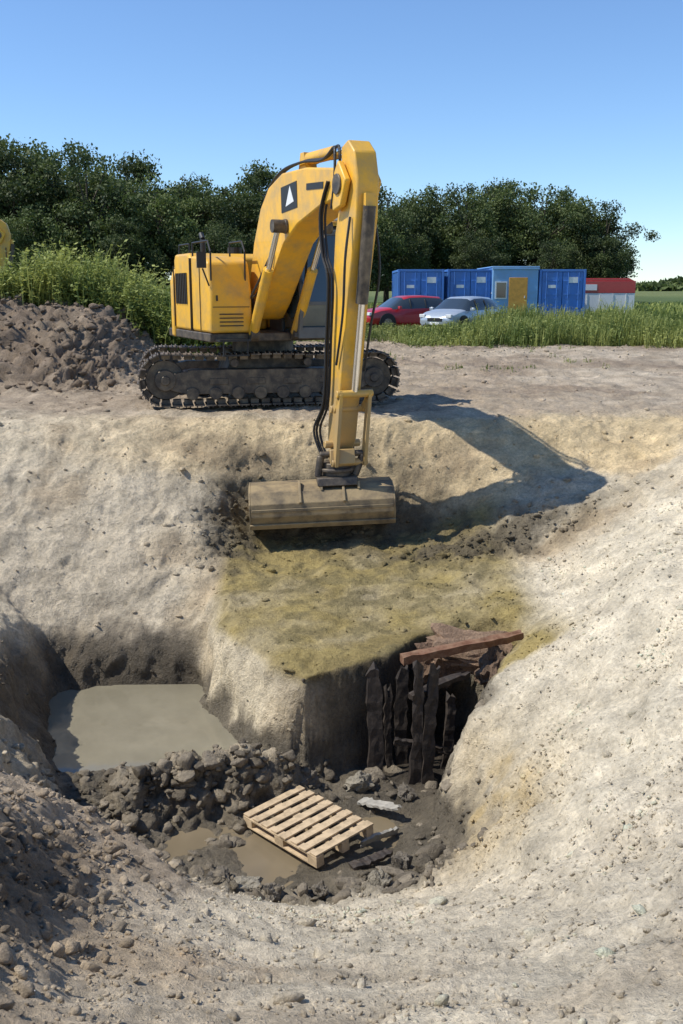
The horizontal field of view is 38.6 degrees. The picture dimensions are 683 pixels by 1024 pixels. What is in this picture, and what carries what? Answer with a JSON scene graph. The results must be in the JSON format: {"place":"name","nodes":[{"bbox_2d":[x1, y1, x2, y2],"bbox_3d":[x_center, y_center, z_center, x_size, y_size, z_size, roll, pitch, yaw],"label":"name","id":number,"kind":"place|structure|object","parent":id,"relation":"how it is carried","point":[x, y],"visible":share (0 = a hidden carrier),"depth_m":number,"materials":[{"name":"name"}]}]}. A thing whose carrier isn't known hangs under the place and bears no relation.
{"place":"outdoors","nodes":[
{"label":"outdoors","id":0,"kind":"place"},
{"bbox_2d":[47,684,237,772],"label":"pond water","id":1,"kind":"structure","parent":0,"point":[97,728],"depth_m":12.55,"materials":[{"name":"beige liquid"}]},
{"bbox_2d":[0,291,682,1023],"bbox_3d":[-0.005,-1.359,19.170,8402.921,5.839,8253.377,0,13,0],"label":"ground","id":2,"kind":"structure","parent":0,"point":[60,603],"depth_m":12.36,"materials":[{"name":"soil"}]},
{"bbox_2d":[0,220,14,272],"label":"excavator","id":3,"kind":"object","parent":2,"relation":"on","point":[7,245],"visible":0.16,"depth_m":39.20,"materials":[{"name":"yellow paint"}]},
{"bbox_2d":[0,133,54,236],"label":"tree","id":4,"kind":"object","parent":2,"relation":"on","point":[25,150],"visible":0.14,"depth_m":87.29,"materials":[{"name":"green plant"}]},
{"bbox_2d":[0,136,62,236],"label":"tree","id":5,"kind":"object","parent":2,"relation":"on","point":[46,159],"visible":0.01,"depth_m":92.86,"materials":[{"name":"green plant"}]},
{"bbox_2d":[0,208,74,277],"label":"tree","id":6,"kind":"object","parent":2,"relation":"on","point":[24,240],"visible":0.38,"depth_m":79.90,"materials":[{"name":"green plant"}]},
{"bbox_2d":[0,140,78,272],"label":"tree","id":7,"kind":"object","parent":2,"relation":"on","point":[11,195],"visible":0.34,"depth_m":84.31,"materials":[{"name":"green plant"}]},
{"bbox_2d":[5,146,74,196],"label":"tree","id":8,"kind":"object","parent":2,"relation":"on","point":[57,156],"depth_m":98.21,"materials":[{"name":"green plant"}]},
{"bbox_2d":[3,138,123,256],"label":"tree","id":9,"kind":"object","parent":2,"relation":"on","point":[55,183],"visible":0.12,"depth_m":89.09,"materials":[{"name":"green plant"}]},
{"bbox_2d":[9,144,156,271],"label":"tree","id":10,"kind":"object","parent":2,"relation":"on","point":[79,223],"visible":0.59,"depth_m":82.99,"materials":[{"name":"green plant"}]},
{"bbox_2d":[0,293,182,397],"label":"spoil clods","id":11,"kind":"object","parent":2,"relation":"on","point":[90,325],"visible":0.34,"depth_m":23.88,"materials":[{"name":"soil"}]},
{"bbox_2d":[63,157,167,267],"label":"tree","id":12,"kind":"object","parent":2,"relation":"on","point":[122,173],"visible":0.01,"depth_m":96.91,"materials":[{"name":"green plant"}]},
{"bbox_2d":[89,214,169,285],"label":"tree","id":13,"kind":"object","parent":2,"relation":"on","point":[129,244],"visible":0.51,"depth_m":80.55,"materials":[{"name":"green plant"}]},
{"bbox_2d":[88,149,200,289],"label":"tree","id":14,"kind":"object","parent":2,"relation":"on","point":[140,166],"visible":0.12,"depth_m":90.77,"materials":[{"name":"green plant"}]},
{"bbox_2d":[0,236,295,353],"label":"leafy shrubs","id":15,"kind":"object","parent":2,"relation":"on","point":[50,280],"visible":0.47,"depth_m":29.21,"materials":[{"name":"green plant"}]},
{"bbox_2d":[86,172,240,295],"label":"tree","id":16,"kind":"object","parent":2,"relation":"on","point":[163,238],"visible":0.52,"depth_m":84.36,"materials":[{"name":"green plant"}]},
{"bbox_2d":[166,181,203,275],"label":"tree","id":17,"kind":"object","parent":2,"relation":"on","point":[188,197],"depth_m":99.32,"materials":[{"name":"green plant"}]},
{"bbox_2d":[161,173,253,271],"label":"tree","id":18,"kind":"object","parent":2,"relation":"on","point":[202,179],"visible":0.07,"depth_m":90.86,"materials":[{"name":"green plant"}]},
{"bbox_2d":[166,220,253,274],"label":"tree","id":19,"kind":"object","parent":2,"relation":"on","point":[215,240],"visible":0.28,"depth_m":81.39,"materials":[{"name":"green plant"}]},
{"bbox_2d":[172,186,261,253],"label":"tree","id":20,"kind":"object","parent":2,"relation":"on","point":[221,218],"visible":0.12,"depth_m":85.45,"materials":[{"name":"green plant"}]},
{"bbox_2d":[206,865,230,879],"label":"stone","id":21,"kind":"object","parent":2,"relation":"on","point":[225,869],"visible":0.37,"depth_m":9.43,"materials":[{"name":"stone"}]},
{"bbox_2d":[234,875,263,890],"bbox_3d":[-0.902,3.604,9.348,0.305,0.191,0.242,0,13,0],"label":"stone","id":22,"kind":"object","parent":2,"relation":"on","point":[249,882],"visible":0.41,"depth_m":9.32,"materials":[{"name":"stone"}]},
{"bbox_2d":[245,229,256,253],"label":"tree","id":23,"kind":"object","parent":2,"relation":"on","point":[251,250],"visible":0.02,"depth_m":84.30,"materials":[{"name":"green plant"}]},
{"bbox_2d":[227,170,278,250],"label":"tree","id":24,"kind":"object","parent":2,"relation":"on","point":[253,187],"visible":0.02,"depth_m":88.21,"materials":[{"name":"green plant"}]},
{"bbox_2d":[227,158,280,244],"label":"tree","id":25,"kind":"object","parent":2,"relation":"on","point":[258,172],"visible":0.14,"depth_m":90.27,"materials":[{"name":"green plant"}]},
{"bbox_2d":[137,140,400,529],"bbox_3d":[-1.600,-3.282,18.168,5.525,6.094,7.342,0,13,0],"label":"excavator","id":26,"kind":"object","parent":2,"relation":"on","point":[302,271],"visible":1,"depth_m":17.07,"materials":[{"name":"metal"}]},
{"bbox_2d":[7,679,533,904],"bbox_3d":[-0.835,2.762,10.218,5.403,1.766,3.128,0,13,0],"label":"rubble","id":27,"kind":"object","parent":2,"relation":"on","point":[205,765],"visible":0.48,"depth_m":10.67,"materials":[{"name":"stone"}]},
{"bbox_2d":[243,785,373,867],"bbox_3d":[-0.362,3.341,10.437,0.822,0.145,1.207,-16,18,-41],"label":"wooden pallet","id":28,"kind":"object","parent":27,"relation":"on","point":[307,852],"visible":1,"depth_m":10.34,"materials":[{"name":"brown wood"}]},
{"bbox_2d":[260,883,284,901],"bbox_3d":[-0.653,3.597,9.186,0.181,0.152,0.239,55,17,28],"label":"stone","id":29,"kind":"object","parent":2,"relation":"on","point":[272,895],"visible":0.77,"depth_m":9.12,"materials":[{"name":"stone"}]},
{"bbox_2d":[163,815,405,888],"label":"muddy water","id":30,"kind":"structure","parent":2,"relation":"on","point":[268,861],"depth_m":10.28,"materials":[{"name":"brown liquid"}]},
{"bbox_2d":[300,770,320,788],"bbox_3d":[-0.402,3.170,11.348,0.351,0.253,0.195,-33,19,-32],"label":"stone","id":31,"kind":"object","parent":2,"relation":"on","point":[315,782],"visible":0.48,"depth_m":11.31,"materials":[{"name":"stone"}]},
{"bbox_2d":[311,880,328,900],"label":"stone","id":32,"kind":"object","parent":2,"relation":"on","point":[320,890],"visible":0.93,"depth_m":9.18,"materials":[{"name":"stone"}]},
{"bbox_2d":[0,414,682,1023],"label":"soil clods","id":33,"kind":"object","parent":2,"relation":"on","point":[24,990],"visible":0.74,"depth_m":7.37,"materials":[{"name":"brown soil"}]},
{"bbox_2d":[5,300,682,421],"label":"site clods","id":34,"kind":"object","parent":2,"relation":"on","point":[397,390],"visible":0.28,"depth_m":24.15,"materials":[{"name":"soil"}]},
{"bbox_2d":[344,770,374,792],"bbox_3d":[0.204,3.169,11.346,0.267,0.343,0.213,38,23,-26],"label":"stone","id":35,"kind":"object","parent":2,"relation":"on","point":[360,781],"visible":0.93,"depth_m":11.28,"materials":[{"name":"stone"}]},
{"bbox_2d":[298,322,442,342],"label":"grass verge","id":36,"kind":"object","parent":2,"relation":"on","point":[384,331],"depth_m":37.65,"materials":[{"name":"green plant"}]},
{"bbox_2d":[348,848,392,869],"bbox_3d":[0.311,3.518,9.869,0.464,0.105,0.153,-6,14,-23],"label":"broken board","id":37,"kind":"object","parent":2,"relation":"on","point":[374,858],"visible":1,"depth_m":9.84,"materials":[{"name":"grey wood"}]},
{"bbox_2d":[336,203,418,285],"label":"tree","id":38,"kind":"object","parent":2,"relation":"on","point":[386,228],"visible":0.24,"depth_m":96.56,"materials":[{"name":"green plant"}]},
{"bbox_2d":[366,867,391,887],"bbox_3d":[0.349,3.550,9.281,0.227,0.290,0.174,31,18,32],"label":"stone","id":39,"kind":"object","parent":2,"relation":"on","point":[380,877],"visible":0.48,"depth_m":9.23,"materials":[{"name":"stone"}]},
{"bbox_2d":[360,826,398,847],"bbox_3d":[0.402,3.451,10.346,0.551,0.183,0.077,-11,17,-40],"label":"broken board","id":40,"kind":"object","parent":2,"relation":"on","point":[378,836],"visible":1,"depth_m":10.31,"materials":[{"name":"grey wood"}]},
{"bbox_2d":[357,797,401,810],"bbox_3d":[0.429,3.263,10.894,0.531,0.120,0.162,10,16,37],"label":"broken board","id":41,"kind":"object","parent":2,"relation":"on","point":[379,804],"visible":1,"depth_m":10.88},
{"bbox_2d":[391,851,412,869],"bbox_3d":[0.598,3.515,9.734,0.199,0.236,0.161,4,15,21],"label":"stone","id":42,"kind":"object","parent":2,"relation":"on","point":[401,860],"visible":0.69,"depth_m":9.68,"materials":[{"name":"stone"}]},
{"bbox_2d":[370,231,434,291],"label":"tree","id":43,"kind":"object","parent":2,"relation":"on","point":[410,262],"visible":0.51,"depth_m":99.69,"materials":[{"name":"green plant"}]},
{"bbox_2d":[366,295,443,327],"bbox_3d":[2.742,-8.695,42.631,4.218,1.515,2.140,-6,14,-24],"label":"parked car","id":44,"kind":"object","parent":2,"relation":"on","point":[405,309],"visible":0.52,"depth_m":41.80,"materials":[{"name":"red paint"}]},
{"bbox_2d":[397,782,416,801],"bbox_3d":[0.750,3.232,11.200,0.212,0.164,0.287,38,2,-12],"label":"stone","id":45,"kind":"object","parent":2,"relation":"on","point":[406,793],"visible":1,"depth_m":11.11,"materials":[{"name":"stone"}]},
{"bbox_2d":[369,183,450,302],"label":"tree","id":46,"kind":"object","parent":2,"relation":"on","point":[419,213],"visible":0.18,"depth_m":106.06,"materials":[{"name":"green plant"}]},
{"bbox_2d":[365,660,470,784],"bbox_3d":[0.937,2.430,11.688,0.853,1.659,1.279,13,18,44],"label":"timber well lining","id":47,"kind":"object","parent":2,"relation":"on","point":[421,743],"visible":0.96,"depth_m":11.51,"materials":[{"name":"brown wood"}]},
{"bbox_2d":[392,269,443,299],"bbox_3d":[4.200,-12.198,54.645,2.440,2.590,6.082,0,13,0],"label":"shipping container","id":48,"kind":"object","parent":2,"relation":"on","point":[426,282],"visible":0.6,"depth_m":51.61,"materials":[{"name":"blue metal"}]},
{"bbox_2d":[400,272,440,297],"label":"doors","id":49,"kind":"structure","parent":48,"relation":"in","point":[409,277],"depth_m":51.61,"materials":[{"name":"blue paint"}]},
{"bbox_2d":[167,280,682,290],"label":"distant hedgerow","id":50,"kind":"object","parent":2,"relation":"on","point":[649,286],"visible":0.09,"depth_m":586.55,"materials":[{"name":"green plant"}]},
{"bbox_2d":[393,183,465,268],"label":"tree","id":51,"kind":"object","parent":2,"relation":"on","point":[432,192],"visible":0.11,"depth_m":109.81,"materials":[{"name":"green plant"}]},
{"bbox_2d":[388,188,480,268],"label":"tree","id":52,"kind":"object","parent":2,"relation":"on","point":[446,205],"visible":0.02,"depth_m":113.64,"materials":[{"name":"green plant"}]},
{"bbox_2d":[411,639,462,688],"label":"clay slab","id":53,"kind":"structure","parent":2,"relation":"on","point":[447,668],"depth_m":12.17,"materials":[{"name":"soil"}]},
{"bbox_2d":[419,296,499,329],"bbox_3d":[4.994,-8.222,40.683,2.140,1.515,4.121,10,16,37],"label":"parked car","id":54,"kind":"object","parent":2,"relation":"on","point":[458,308],"visible":0.69,"depth_m":39.71,"materials":[{"name":"silver metal"}]},
{"bbox_2d":[444,269,491,299],"bbox_3d":[6.800,-12.274,54.935,2.440,2.590,6.082,0,13,-1],"label":"shipping container","id":55,"kind":"object","parent":2,"relation":"on","point":[467,282],"visible":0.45,"depth_m":51.90,"materials":[{"name":"blue metal"}]},
{"bbox_2d":[450,272,490,297],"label":"doors","id":56,"kind":"structure","parent":55,"relation":"in","point":[460,279],"depth_m":51.92,"materials":[{"name":"blue paint"}]},
{"bbox_2d":[426,623,512,674],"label":"clay slab","id":57,"kind":"structure","parent":2,"relation":"on","point":[445,634],"depth_m":12.34,"materials":[{"name":"soil"}]},
{"bbox_2d":[417,182,529,269],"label":"tree","id":58,"kind":"object","parent":2,"relation":"on","point":[478,218],"visible":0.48,"depth_m":106.24,"materials":[{"name":"green plant"}]},
{"bbox_2d":[448,228,511,268],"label":"tree","id":59,"kind":"object","parent":2,"relation":"on","point":[477,253],"visible":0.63,"depth_m":99.98,"materials":[{"name":"green plant"}]},
{"bbox_2d":[474,645,507,687],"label":"clay slab","id":60,"kind":"structure","parent":2,"relation":"on","point":[490,660],"depth_m":12.02,"materials":[{"name":"soil"}]},
{"bbox_2d":[400,629,523,665],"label":"rusty beam","id":61,"kind":"structure","parent":60,"relation":"on","point":[425,654],"depth_m":11.87,"materials":[{"name":"metal"}]},
{"bbox_2d":[457,177,539,265],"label":"tree","id":62,"kind":"object","parent":2,"relation":"on","point":[490,188],"visible":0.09,"depth_m":112.52,"materials":[{"name":"green plant"}]},
{"bbox_2d":[468,178,540,265],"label":"tree","id":63,"kind":"object","parent":2,"relation":"on","point":[515,183],"visible":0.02,"depth_m":117.86,"materials":[{"name":"green plant"}]},
{"bbox_2d":[477,266,539,312],"bbox_3d":[9.200,-12.310,54.615,2.500,2.680,6.130,0,13,0],"label":"site cabin","id":64,"kind":"object","parent":2,"relation":"on","point":[515,285],"visible":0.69,"depth_m":51.62,"materials":[{"name":"blue metal"}]},
{"bbox_2d":[495,281,524,298],"bbox_3d":[8.930,-11.743,51.648,1.581,0.900,0.073,0,13,1],"label":"window","id":65,"kind":"structure","parent":64,"relation":"in","point":[500,286],"depth_m":51.63,"materials":[{"name":"white paint"}]},
{"bbox_2d":[508,278,527,312],"bbox_3d":[9.350,-11.405,51.740,0.980,2.000,0.060,0,13,0],"label":"door","id":66,"kind":"structure","parent":64,"relation":"in","point":[518,287],"depth_m":51.67,"materials":[{"name":"orange paint"}]},
{"bbox_2d":[384,343,652,373],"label":"weed tufts","id":67,"kind":"object","parent":2,"relation":"on","point":[560,347],"visible":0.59,"depth_m":27.50,"materials":[{"name":"green plant"}]},
{"bbox_2d":[368,301,682,316],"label":"field grass","id":68,"kind":"structure","parent":2,"relation":"on","point":[661,307],"depth_m":60.61,"materials":[{"name":"green plant"}]},
{"bbox_2d":[379,299,682,348],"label":"tall grass","id":69,"kind":"structure","parent":2,"relation":"on","point":[615,326],"depth_m":33.62,"materials":[{"name":"green plant"}]},
{"bbox_2d":[485,182,600,268],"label":"tree","id":70,"kind":"object","parent":2,"relation":"on","point":[530,221],"visible":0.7,"depth_m":106.58,"materials":[{"name":"green plant"}]},
{"bbox_2d":[527,239,583,268],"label":"tree","id":71,"kind":"object","parent":2,"relation":"on","point":[558,257],"visible":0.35,"depth_m":101.21,"materials":[{"name":"green plant"}]},
{"bbox_2d":[537,269,586,317],"bbox_3d":[11.750,-12.200,54.645,2.440,2.590,6.082,0,13,1],"label":"shipping container","id":72,"kind":"object","parent":2,"relation":"on","point":[561,288],"visible":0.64,"depth_m":51.68,"materials":[{"name":"blue metal"}]},
{"bbox_2d":[541,272,582,316],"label":"doors","id":73,"kind":"structure","parent":72,"relation":"in","point":[562,291],"depth_m":51.70,"materials":[{"name":"blue paint"}]},
{"bbox_2d":[535,185,614,264],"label":"tree","id":74,"kind":"object","parent":2,"relation":"on","point":[563,196],"visible":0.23,"depth_m":108.93,"materials":[{"name":"green plant"}]},
{"bbox_2d":[575,235,632,277],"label":"tree","id":75,"kind":"object","parent":2,"relation":"on","point":[609,269],"visible":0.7,"depth_m":104.19,"materials":[{"name":"green plant"}]},
{"bbox_2d":[584,278,635,313],"bbox_3d":[15.699,-12.901,58.589,3.340,2.190,2.360,1,13,6],"label":"site storage container","id":76,"kind":"object","parent":2,"relation":"on","point":[608,290],"visible":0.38,"depth_m":57.39,"materials":[{"name":"white metal"}]},
{"bbox_2d":[589,226,635,274],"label":"tree","id":77,"kind":"object","parent":2,"relation":"on","point":[627,243],"visible":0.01,"depth_m":113.94,"materials":[{"name":"green plant"}]},
{"bbox_2d":[566,199,660,277],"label":"tree","id":78,"kind":"object","parent":2,"relation":"on","point":[624,238],"visible":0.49,"depth_m":106.94,"materials":[{"name":"green plant"}]},
{"bbox_2d":[637,276,682,285],"bbox_3d":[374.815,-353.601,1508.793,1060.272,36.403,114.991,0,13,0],"label":"distant woodland","id":79,"kind":"object","parent":2,"relation":"on","point":[678,280],"visible":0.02,"depth_m":1478.15,"materials":[{"name":"green plant"}]},
{"bbox_2d":[0,0,682,282],"label":"sky","id":80,"kind":"structure","parent":0,"point":[586,96],"materials":[{"name":"blue"}]}
]}

